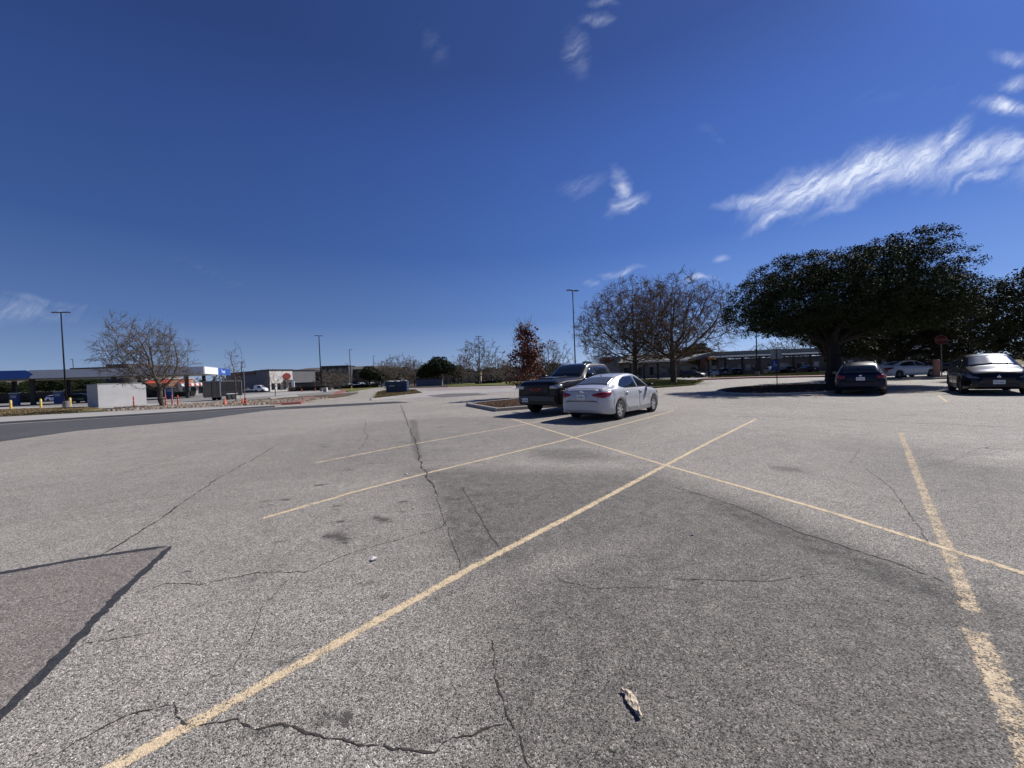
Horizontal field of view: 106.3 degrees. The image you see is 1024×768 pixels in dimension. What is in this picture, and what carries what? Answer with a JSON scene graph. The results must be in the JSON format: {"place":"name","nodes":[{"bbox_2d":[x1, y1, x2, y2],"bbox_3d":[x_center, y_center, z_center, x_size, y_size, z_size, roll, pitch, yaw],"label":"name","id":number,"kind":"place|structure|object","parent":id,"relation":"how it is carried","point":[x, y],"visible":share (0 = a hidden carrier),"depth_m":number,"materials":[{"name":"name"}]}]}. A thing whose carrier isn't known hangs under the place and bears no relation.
{"place":"outdoors","nodes":[
{"label":"outdoors","id":0,"kind":"place"},
{"bbox_2d":[0,406,101,416],"bbox_3d":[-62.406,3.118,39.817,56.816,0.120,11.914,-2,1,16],"label":"verge grass","id":1,"kind":"structure","parent":0,"point":[17,411],"depth_m":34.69,"materials":[{"name":"brown plant"}]},
{"bbox_2d":[0,401,210,408],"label":"sidewalk","id":2,"kind":"structure","parent":0,"point":[99,407],"depth_m":43.94,"materials":[{"name":"concrete"}]},
{"bbox_2d":[51,312,70,406],"bbox_3d":[-52.430,-2.797,44.918,1.680,11.250,0.660,-3,1,-11],"label":"lamp post","id":3,"kind":"object","parent":2,"relation":"on","point":[65,403],"visible":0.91,"depth_m":44.86,"materials":[{"name":"brown metal"}]},
{"bbox_2d":[86,383,146,406],"bbox_3d":[-43.309,1.167,42.120,3.660,2.440,3.810,-2,1,30],"label":"equipment enclosure","id":4,"kind":"object","parent":2,"relation":"on","point":[106,395],"visible":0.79,"depth_m":40.87,"materials":[{"name":"white paint"}]},
{"bbox_2d":[0,405,274,423],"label":"sidewalk","id":5,"kind":"structure","parent":0,"point":[37,418],"depth_m":25.47,"materials":[{"name":"concrete"}]},
{"bbox_2d":[0,404,372,440],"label":"road","id":6,"kind":"structure","parent":0,"point":[17,431],"depth_m":19.63,"materials":[{"name":"grey asphalt"}]},
{"bbox_2d":[236,390,340,398],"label":"sidewalk","id":7,"kind":"structure","parent":0,"point":[265,394],"depth_m":72.70,"materials":[{"name":"concrete"}]},
{"bbox_2d":[285,401,404,407],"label":"road","id":8,"kind":"structure","parent":0,"point":[343,404],"depth_m":27.16,"materials":[{"name":"grey asphalt"}]},
{"bbox_2d":[374,389,420,397],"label":"verge grass","id":9,"kind":"structure","parent":0,"point":[382,393],"depth_m":43.36,"materials":[{"name":"plant"}]},
{"bbox_2d":[364,387,518,400],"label":"road","id":10,"kind":"structure","parent":0,"point":[481,391],"depth_m":43.38,"materials":[{"name":"grey asphalt"}]},
{"bbox_2d":[428,393,488,396],"bbox_3d":[-5.591,1.036,37.270,5.141,0.001,7.786,-3,1,-22],"label":"asphalt patch","id":11,"kind":"object","parent":10,"relation":"on","point":[454,394],"visible":1,"depth_m":36.50,"materials":[{"name":"grey asphalt"}]},
{"bbox_2d":[0,0,1023,381],"label":"sky","id":12,"kind":"structure","parent":0,"point":[376,179],"materials":[{"name":"blue"}]},
{"bbox_2d":[65,359,1023,413],"bbox_3d":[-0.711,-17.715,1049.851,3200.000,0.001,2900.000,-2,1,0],"label":"ground","id":13,"kind":"structure","parent":0,"point":[1020,362],"depth_m":36.06,"materials":[{"name":"grey plant"}]},
{"bbox_2d":[0,382,11,392],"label":"live oak tree","id":14,"kind":"object","parent":13,"relation":"on","point":[4,388],"visible":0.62,"depth_m":116.88,"materials":[{"name":"green plant"}]},
{"bbox_2d":[11,381,41,392],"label":"live oak tree","id":15,"kind":"object","parent":13,"relation":"on","point":[23,386],"visible":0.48,"depth_m":110.80,"materials":[{"name":"green plant"}]},
{"bbox_2d":[40,380,75,390],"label":"live oak tree","id":16,"kind":"object","parent":13,"relation":"on","point":[56,385],"visible":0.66,"depth_m":113.90,"materials":[{"name":"green plant"}]},
{"bbox_2d":[77,379,106,389],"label":"live oak tree","id":17,"kind":"object","parent":13,"relation":"on","point":[82,386],"visible":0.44,"depth_m":120.52,"materials":[{"name":"green plant"}]},
{"bbox_2d":[106,364,145,382],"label":"rooftop store","id":18,"kind":"structure","parent":13,"relation":"on","point":[118,380],"depth_m":158.29,"materials":[{"name":"grey"}]},
{"bbox_2d":[142,378,193,390],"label":"taqueria","id":19,"kind":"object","parent":13,"relation":"on","point":[151,383],"visible":0.29,"depth_m":115.72,"materials":[{"name":"orange paint"}]},
{"bbox_2d":[0,389,357,408],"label":"forecourt","id":20,"kind":"structure","parent":13,"relation":"on","point":[195,398],"depth_m":60.53,"materials":[{"name":"grey concrete"}]},
{"bbox_2d":[6,393,23,406],"bbox_3d":[-79.206,2.465,61.178,1.500,2.100,1.200,-3,1,-22],"label":"fuel pump","id":21,"kind":"object","parent":20,"relation":"on","point":[15,398],"visible":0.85,"depth_m":60.97,"materials":[{"name":"metal"}]},
{"bbox_2d":[50,391,63,403],"bbox_3d":[-74.484,2.240,63.090,1.500,2.100,1.200,-3,1,-22],"label":"fuel pump","id":22,"kind":"object","parent":20,"relation":"on","point":[58,396],"visible":0.88,"depth_m":62.84,"materials":[{"name":"metal"}]},
{"bbox_2d":[64,393,86,401],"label":"parked car","id":23,"kind":"object","parent":20,"relation":"on","point":[78,397],"visible":0.62,"depth_m":69.17,"materials":[{"name":"green paint"}]},
{"bbox_2d":[0,386,176,403],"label":"hedge","id":24,"kind":"object","parent":20,"relation":"on","point":[42,395],"visible":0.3,"depth_m":92.06,"materials":[{"name":"green plant"}]},
{"bbox_2d":[0,366,230,404],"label":"fuel canopy","id":25,"kind":"object","parent":20,"relation":"on","point":[30,376],"visible":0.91,"depth_m":63.17,"materials":[{"name":"blue"}]},
{"bbox_2d":[178,382,202,394],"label":"cafe","id":26,"kind":"structure","parent":20,"relation":"on","point":[196,387],"depth_m":115.16,"materials":[{"name":"beige paint"}]},
{"bbox_2d":[203,380,241,399],"bbox_3d":[-37.426,0.808,50.469,2.240,2.460,5.097,-2,1,0],"label":"cargo trailer","id":27,"kind":"object","parent":20,"relation":"on","point":[215,390],"visible":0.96,"depth_m":48.41,"materials":[{"name":"silver metal"}]},
{"bbox_2d":[223,341,245,400],"bbox_3d":[-31.688,-1.439,44.042,2.595,7.134,2.377,-1,1,45],"label":"bare sapling","id":28,"kind":"object","parent":20,"relation":"on","point":[235,379],"visible":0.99,"depth_m":43.92,"materials":[{"name":"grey plant"}]},
{"bbox_2d":[254,369,292,391],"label":"bistro","id":29,"kind":"structure","parent":20,"relation":"on","point":[287,375],"depth_m":112.53,"materials":[{"name":"beige paint"}]},
{"bbox_2d":[289,384,329,391],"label":"hedge","id":30,"kind":"object","parent":20,"relation":"on","point":[310,388],"visible":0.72,"depth_m":98.13,"materials":[{"name":"green plant"}]},
{"bbox_2d":[312,367,347,389],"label":"bare tree","id":31,"kind":"object","parent":20,"relation":"on","point":[329,378],"visible":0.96,"depth_m":91.77,"materials":[{"name":"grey plant"}]},
{"bbox_2d":[226,370,315,392],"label":"restaurant","id":32,"kind":"structure","parent":13,"relation":"on","point":[254,378],"depth_m":115.98,"materials":[{"name":"grey paint"}]},
{"bbox_2d":[239,392,357,400],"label":"verge","id":33,"kind":"structure","parent":13,"relation":"on","point":[338,395],"depth_m":44.95,"materials":[{"name":"soil"}]},
{"bbox_2d":[321,365,354,387],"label":"commercial building","id":34,"kind":"structure","parent":13,"relation":"on","point":[337,368],"depth_m":170.56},
{"bbox_2d":[299,365,397,384],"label":"hotel","id":35,"kind":"structure","parent":13,"relation":"on","point":[356,371],"depth_m":178.57,"materials":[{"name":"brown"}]},
{"bbox_2d":[0,400,1023,767],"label":"parking lot","id":36,"kind":"structure","parent":13,"relation":"on","point":[840,656],"depth_m":2.64,"materials":[{"name":"grey asphalt"}]},
{"bbox_2d":[0,546,165,573],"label":"sealant strip","id":37,"kind":"object","parent":36,"relation":"on","point":[71,560],"visible":1,"depth_m":3.50,"materials":[{"name":"black asphalt"}]},
{"bbox_2d":[0,546,168,708],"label":"asphalt patch","id":38,"kind":"object","parent":36,"relation":"on","point":[47,613],"visible":1,"depth_m":2.75,"materials":[{"name":"grey asphalt"}]},
{"bbox_2d":[0,546,171,720],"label":"sealant strip","id":39,"kind":"object","parent":38,"relation":"on","point":[38,677],"visible":1,"depth_m":2.31,"materials":[{"name":"black asphalt"}]},
{"bbox_2d":[95,445,274,557],"bbox_3d":[-5.010,1.575,6.832,0.141,0.001,7.076,-3,1,-20],"label":"asphalt crack","id":40,"kind":"object","parent":36,"relation":"on","point":[174,508],"visible":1,"depth_m":4.73,"materials":[{"name":"black asphalt"}]},
{"bbox_2d":[132,513,451,593],"bbox_3d":[-1.634,1.502,3.401,2.649,0.001,0.503,-3,1,-34],"label":"asphalt crack","id":41,"kind":"object","parent":36,"relation":"on","point":[286,572],"visible":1,"depth_m":3.09,"materials":[{"name":"black asphalt"}]},
{"bbox_2d":[193,718,509,752],"bbox_3d":[-0.717,1.498,1.640,1.426,0.001,0.154,-2,1,3],"label":"asphalt crack","id":42,"kind":"object","parent":36,"relation":"on","point":[284,724],"visible":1,"depth_m":1.64,"materials":[{"name":"grey asphalt"}]},
{"bbox_2d":[100,419,755,767],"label":"parking line","id":43,"kind":"object","parent":36,"relation":"on","point":[163,739],"visible":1,"depth_m":2.15,"materials":[{"name":"yellow paint"}]},
{"bbox_2d":[263,411,671,518],"bbox_3d":[1.559,1.266,9.337,0.246,0.001,13.281,-1,1,42],"label":"parking line","id":44,"kind":"object","parent":36,"relation":"on","point":[430,472],"visible":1,"depth_m":5.97,"materials":[{"name":"yellow paint"}]},
{"bbox_2d":[492,641,531,767],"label":"asphalt crack","id":45,"kind":"object","parent":36,"relation":"on","point":[499,692],"visible":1,"depth_m":1.73,"materials":[{"name":"black asphalt"}]},
{"bbox_2d":[563,373,657,418],"bbox_3d":[3.698,0.351,13.833,2.120,1.494,4.544,-1,1,42],"label":"parked car","id":46,"kind":"object","parent":36,"relation":"on","point":[616,395],"visible":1,"depth_m":12.48,"materials":[{"name":"white paint"}]},
{"bbox_2d":[620,687,641,715],"bbox_3d":[0.546,1.430,1.736,0.053,0.019,0.155,-3,1,-12],"label":"dried leaf","id":47,"kind":"object","parent":36,"relation":"on","point":[631,699],"visible":1,"depth_m":1.73,"materials":[{"name":"beige plant"}]},
{"bbox_2d":[511,418,1023,574],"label":"parking line","id":48,"kind":"object","parent":36,"relation":"on","point":[936,545],"visible":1,"depth_m":3.73,"materials":[{"name":"yellow paint"}]},
{"bbox_2d":[673,486,942,581],"bbox_3d":[2.522,1.328,3.782,0.116,0.001,2.549,-3,1,-18],"label":"asphalt crack","id":49,"kind":"object","parent":36,"relation":"on","point":[823,539],"visible":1,"depth_m":3.28,"materials":[{"name":"grey asphalt"}]},
{"bbox_2d":[898,433,983,612],"bbox_3d":[5.457,1.186,5.187,0.152,0.001,7.968,-1,1,43],"label":"parking line","id":50,"kind":"object","parent":36,"relation":"on","point":[964,584],"visible":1,"depth_m":3.13,"materials":[{"name":"yellow paint"}]},
{"bbox_2d":[957,627,1023,767],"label":"parking line","id":51,"kind":"object","parent":36,"relation":"on","point":[989,679],"visible":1,"depth_m":1.76,"materials":[{"name":"yellow paint"}]},
{"bbox_2d":[0,365,1023,482],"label":"parking lot","id":52,"kind":"structure","parent":13,"relation":"on","point":[19,459],"depth_m":16.29,"materials":[{"name":"grey asphalt"}]},
{"bbox_2d":[103,396,332,411],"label":"river stones","id":53,"kind":"object","parent":52,"relation":"on","point":[230,403],"visible":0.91,"depth_m":32.85,"materials":[{"name":"beige gravel"}]},
{"bbox_2d":[84,308,202,405],"bbox_3d":[-31.787,-2.074,33.834,7.956,8.909,7.102,-2,1,0],"label":"bare tree","id":54,"kind":"object","parent":53,"relation":"on","point":[149,364],"visible":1,"depth_m":33.34,"materials":[{"name":"brown plant"}]},
{"bbox_2d":[338,386,383,391],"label":"verge","id":55,"kind":"structure","parent":52,"relation":"on","point":[351,390],"depth_m":92.24,"materials":[{"name":"green plant"}]},
{"bbox_2d":[323,367,352,388],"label":"bare tree","id":56,"kind":"object","parent":55,"relation":"on","point":[348,378],"visible":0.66,"depth_m":97.91,"materials":[{"name":"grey plant"}]},
{"bbox_2d":[334,383,378,388],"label":"hedge","id":57,"kind":"object","parent":55,"relation":"on","point":[364,385],"visible":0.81,"depth_m":111.06,"materials":[{"name":"green plant"}]},
{"bbox_2d":[358,366,380,386],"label":"live oak tree","id":58,"kind":"object","parent":55,"relation":"on","point":[366,373],"visible":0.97,"depth_m":110.67,"materials":[{"name":"green plant"}]},
{"bbox_2d":[409,384,447,387],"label":"verge","id":59,"kind":"structure","parent":52,"relation":"on","point":[413,386],"depth_m":84.60,"materials":[{"name":"soil"}]},
{"bbox_2d":[373,352,421,384],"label":"bare tree","id":60,"kind":"object","parent":59,"relation":"on","point":[387,373],"visible":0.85,"depth_m":110.78,"materials":[{"name":"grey plant"}]},
{"bbox_2d":[396,358,420,385],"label":"bare tree","id":61,"kind":"object","parent":59,"relation":"on","point":[412,370],"visible":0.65,"depth_m":105.08,"materials":[{"name":"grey plant"}]},
{"bbox_2d":[419,356,456,377],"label":"live oak tree","id":62,"kind":"object","parent":59,"relation":"on","point":[437,366],"visible":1,"depth_m":92.75,"materials":[{"name":"green plant"}]},
{"bbox_2d":[415,378,442,385],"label":"slate screen","id":63,"kind":"object","parent":52,"relation":"on","point":[429,382],"visible":0.86,"depth_m":93.20,"materials":[{"name":"blue metal"}]},
{"bbox_2d":[410,386,511,390],"bbox_3d":[-7.836,0.590,66.508,14.506,0.001,31.092,-3,1,-24],"label":"asphalt patch","id":64,"kind":"object","parent":52,"relation":"on","point":[463,388],"visible":1,"depth_m":61.87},
{"bbox_2d":[441,372,481,383],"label":"tan store","id":65,"kind":"structure","parent":52,"relation":"on","point":[473,379],"depth_m":117.97,"materials":[{"name":"paint"}]},
{"bbox_2d":[473,398,526,407],"bbox_3d":[1.989,0.976,21.540,8.171,0.140,6.261,-3,1,-22],"label":"mulch bed","id":66,"kind":"object","parent":52,"relation":"on","point":[495,404],"visible":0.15,"depth_m":19.76,"materials":[{"name":"brown wood"}]},
{"bbox_2d":[482,368,526,381],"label":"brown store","id":67,"kind":"structure","parent":52,"relation":"on","point":[503,378],"depth_m":123.96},
{"bbox_2d":[466,398,562,411],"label":"curb","id":68,"kind":"structure","parent":52,"relation":"on","point":[490,408],"depth_m":17.87,"materials":[{"name":"concrete"}]},
{"bbox_2d":[502,316,554,389],"bbox_3d":[1.074,-1.922,27.515,3.659,5.958,3.674,-3,1,-15],"label":"russet tree","id":69,"kind":"object","parent":52,"relation":"on","point":[528,360],"visible":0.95,"depth_m":27.22,"materials":[{"name":"red plant"}]},
{"bbox_2d":[519,363,610,413],"bbox_3d":[2.867,0.090,16.747,2.600,1.976,5.955,-1,1,42],"label":"pickup truck","id":70,"kind":"object","parent":52,"relation":"on","point":[536,395],"visible":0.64,"depth_m":14.90,"materials":[{"name":"black paint"}]},
{"bbox_2d":[620,359,687,378],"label":"drive in canopy","id":71,"kind":"object","parent":52,"relation":"on","point":[661,369],"visible":0.59,"depth_m":76.01,"materials":[{"name":"grey metal"}]},
{"bbox_2d":[599,346,714,378],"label":"drive in restaurant","id":72,"kind":"object","parent":52,"relation":"on","point":[651,372],"visible":0.18,"depth_m":83.97,"materials":[{"name":"red"}]},
{"bbox_2d":[679,370,705,377],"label":"parked car","id":73,"kind":"object","parent":52,"relation":"on","point":[692,373],"visible":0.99,"depth_m":68.26,"materials":[{"name":"black paint"}]},
{"bbox_2d":[680,352,714,376],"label":"canopy link","id":74,"kind":"object","parent":52,"relation":"on","point":[703,357],"visible":0.86,"depth_m":70.44,"materials":[{"name":"grey metal"}]},
{"bbox_2d":[683,343,713,370],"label":"live oak tree","id":75,"kind":"object","parent":52,"relation":"on","point":[697,362],"visible":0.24,"depth_m":82.10,"materials":[{"name":"green plant"}]},
{"bbox_2d":[698,375,824,379],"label":"curb","id":76,"kind":"structure","parent":52,"relation":"on","point":[762,377],"depth_m":52.07,"materials":[{"name":"red paint"}]},
{"bbox_2d":[720,383,843,392],"bbox_3d":[17.327,0.315,24.023,11.957,0.140,6.768,-3,1,-44],"label":"mulch bed","id":77,"kind":"object","parent":52,"relation":"on","point":[763,391],"visible":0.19,"depth_m":22.74,"materials":[{"name":"brown wood"}]},
{"bbox_2d":[771,348,781,384],"bbox_3d":[19.016,-1.200,27.588,0.660,2.660,0.102,-2,1,30],"label":"signpost","id":78,"kind":"object","parent":77,"relation":"on","point":[776,354],"visible":0.98,"depth_m":27.59,"materials":[{"name":"grey"}]},
{"bbox_2d":[718,222,1000,383],"bbox_3d":[22.654,-4.927,25.685,16.537,10.398,10.689,-2,1,0],"label":"live oak tree","id":79,"kind":"object","parent":77,"relation":"on","point":[907,287],"visible":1,"depth_m":23.78,"materials":[{"name":"green plant"}]},
{"bbox_2d":[716,383,863,395],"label":"curb","id":80,"kind":"structure","parent":52,"relation":"on","point":[718,391],"depth_m":19.71,"materials":[{"name":"concrete"}]},
{"bbox_2d":[797,365,818,371],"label":"parked car","id":81,"kind":"object","parent":52,"relation":"on","point":[805,368],"visible":0.94,"depth_m":73.87,"materials":[{"name":"blue paint"}]},
{"bbox_2d":[706,343,965,376],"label":"drive in canopy","id":82,"kind":"object","parent":52,"relation":"on","point":[810,352],"visible":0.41,"depth_m":71.08,"materials":[{"name":"grey metal"}]},
{"bbox_2d":[791,304,882,381],"bbox_3d":[28.076,-3.676,33.407,6.855,7.212,5.805,-2,1,0],"label":"live oak tree","id":83,"kind":"object","parent":52,"relation":"on","point":[859,347],"visible":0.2,"depth_m":32.97,"materials":[{"name":"green plant"}]},
{"bbox_2d":[832,360,887,393],"bbox_3d":[17.741,-0.378,19.601,2.189,1.614,4.827,-1,1,41],"label":"parked car","id":84,"kind":"object","parent":52,"relation":"on","point":[864,375],"visible":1,"depth_m":17.94,"materials":[{"name":"blue paint"}]},
{"bbox_2d":[880,360,932,377],"bbox_3d":[36.351,-1.403,35.507,5.198,1.584,2.120,-2,1,-3],"label":"parked car","id":85,"kind":"object","parent":52,"relation":"on","point":[901,368],"visible":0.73,"depth_m":34.66,"materials":[{"name":"white paint"}]},
{"bbox_2d":[841,293,1000,376],"bbox_3d":[38.375,-4.855,36.481,15.343,8.597,7.269,-2,1,0],"label":"live oak tree","id":86,"kind":"object","parent":52,"relation":"on","point":[900,345],"visible":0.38,"depth_m":35.15,"materials":[{"name":"green plant"}]},
{"bbox_2d":[932,359,941,376],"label":"pillar","id":87,"kind":"structure","parent":52,"relation":"on","point":[936,367],"depth_m":30.87,"materials":[{"name":"brown brick"}]},
{"bbox_2d":[946,267,1023,361],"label":"live oak tree","id":88,"kind":"object","parent":52,"relation":"on","point":[1006,296],"visible":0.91,"depth_m":26.32,"materials":[{"name":"green plant"}]},
{"bbox_2d":[947,353,1023,393],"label":"parked car","id":89,"kind":"object","parent":52,"relation":"on","point":[965,373],"visible":1,"depth_m":15.95,"materials":[{"name":"black paint"}]},
{"bbox_2d":[448,379,703,387],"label":"verge","id":90,"kind":"structure","parent":13,"relation":"on","point":[484,384],"depth_m":75.61,"materials":[{"name":"green plant"}]},
{"bbox_2d":[448,355,474,383],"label":"bare tree","id":91,"kind":"object","parent":90,"relation":"on","point":[460,371],"visible":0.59,"depth_m":103.51,"materials":[{"name":"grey plant"}]},
{"bbox_2d":[456,337,502,383],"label":"bare tree","id":92,"kind":"object","parent":90,"relation":"on","point":[478,362],"visible":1,"depth_m":91.49,"materials":[{"name":"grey plant"}]},
{"bbox_2d":[475,355,512,382],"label":"bare tree","id":93,"kind":"object","parent":90,"relation":"on","point":[493,371],"visible":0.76,"depth_m":97.54,"materials":[{"name":"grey plant"}]},
{"bbox_2d":[535,340,574,375],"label":"bare tree","id":94,"kind":"object","parent":90,"relation":"on","point":[551,361],"visible":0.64,"depth_m":73.62,"materials":[{"name":"grey plant"}]},
{"bbox_2d":[569,272,712,376],"bbox_3d":[16.796,-7.138,49.864,18.472,14.447,15.873,-2,1,0],"label":"bare tree","id":95,"kind":"object","parent":90,"relation":"on","point":[606,347],"visible":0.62,"depth_m":48.17,"materials":[{"name":"brown plant"}]},
{"bbox_2d":[605,266,740,381],"bbox_3d":[17.992,-6.565,43.994,14.892,13.413,13.958,-2,1,31],"label":"bare tree","id":96,"kind":"object","parent":90,"relation":"on","point":[671,354],"visible":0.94,"depth_m":42.43,"materials":[{"name":"brown plant"}]},
{"bbox_2d":[194,349,1023,383],"bbox_3d":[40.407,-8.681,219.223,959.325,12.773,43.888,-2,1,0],"label":"distant wood","id":97,"kind":"object","parent":13,"relation":"on","point":[412,382],"visible":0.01,"depth_m":210.35,"materials":[{"name":"green plant"}]},
{"bbox_2d":[766,335,808,357],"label":"bare tree","id":98,"kind":"object","parent":13,"relation":"on","point":[783,347],"visible":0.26,"depth_m":95.96,"materials":[{"name":"grey plant"}]},
{"bbox_2d":[711,354,926,375],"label":"storage building","id":99,"kind":"structure","parent":13,"relation":"on","point":[800,361],"depth_m":83.97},
{"bbox_2d":[640,379,701,386],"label":"verge grass","id":100,"kind":"structure","parent":0,"point":[659,382],"depth_m":44.29,"materials":[{"name":"green plant"}]},
{"bbox_2d":[710,372,824,377],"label":"verge grass","id":101,"kind":"structure","parent":0,"point":[787,374],"depth_m":61.25,"materials":[{"name":"green plant"}]},
{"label":"mulch bed","id":102,"kind":"structure","parent":0,"visible":0},
{"bbox_2d":[934,335,947,375],"bbox_3d":[35.201,-2.317,31.480,0.748,3.450,0.093,-1,1,40],"label":"stop sign","id":103,"kind":"object","parent":102,"relation":"on","point":[940,339],"visible":1,"depth_m":31.45,"materials":[{"name":"red metal"}]},
{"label":"verge","id":104,"kind":"structure","parent":0,"visible":0},
{"bbox_2d":[385,380,409,391],"bbox_3d":[-14.650,0.291,49.195,2.760,1.550,1.915,-2,1,-6],"label":"waste skip","id":105,"kind":"object","parent":104,"relation":"on","point":[398,386],"visible":0.99,"depth_m":48.34,"materials":[{"name":"blue metal"}]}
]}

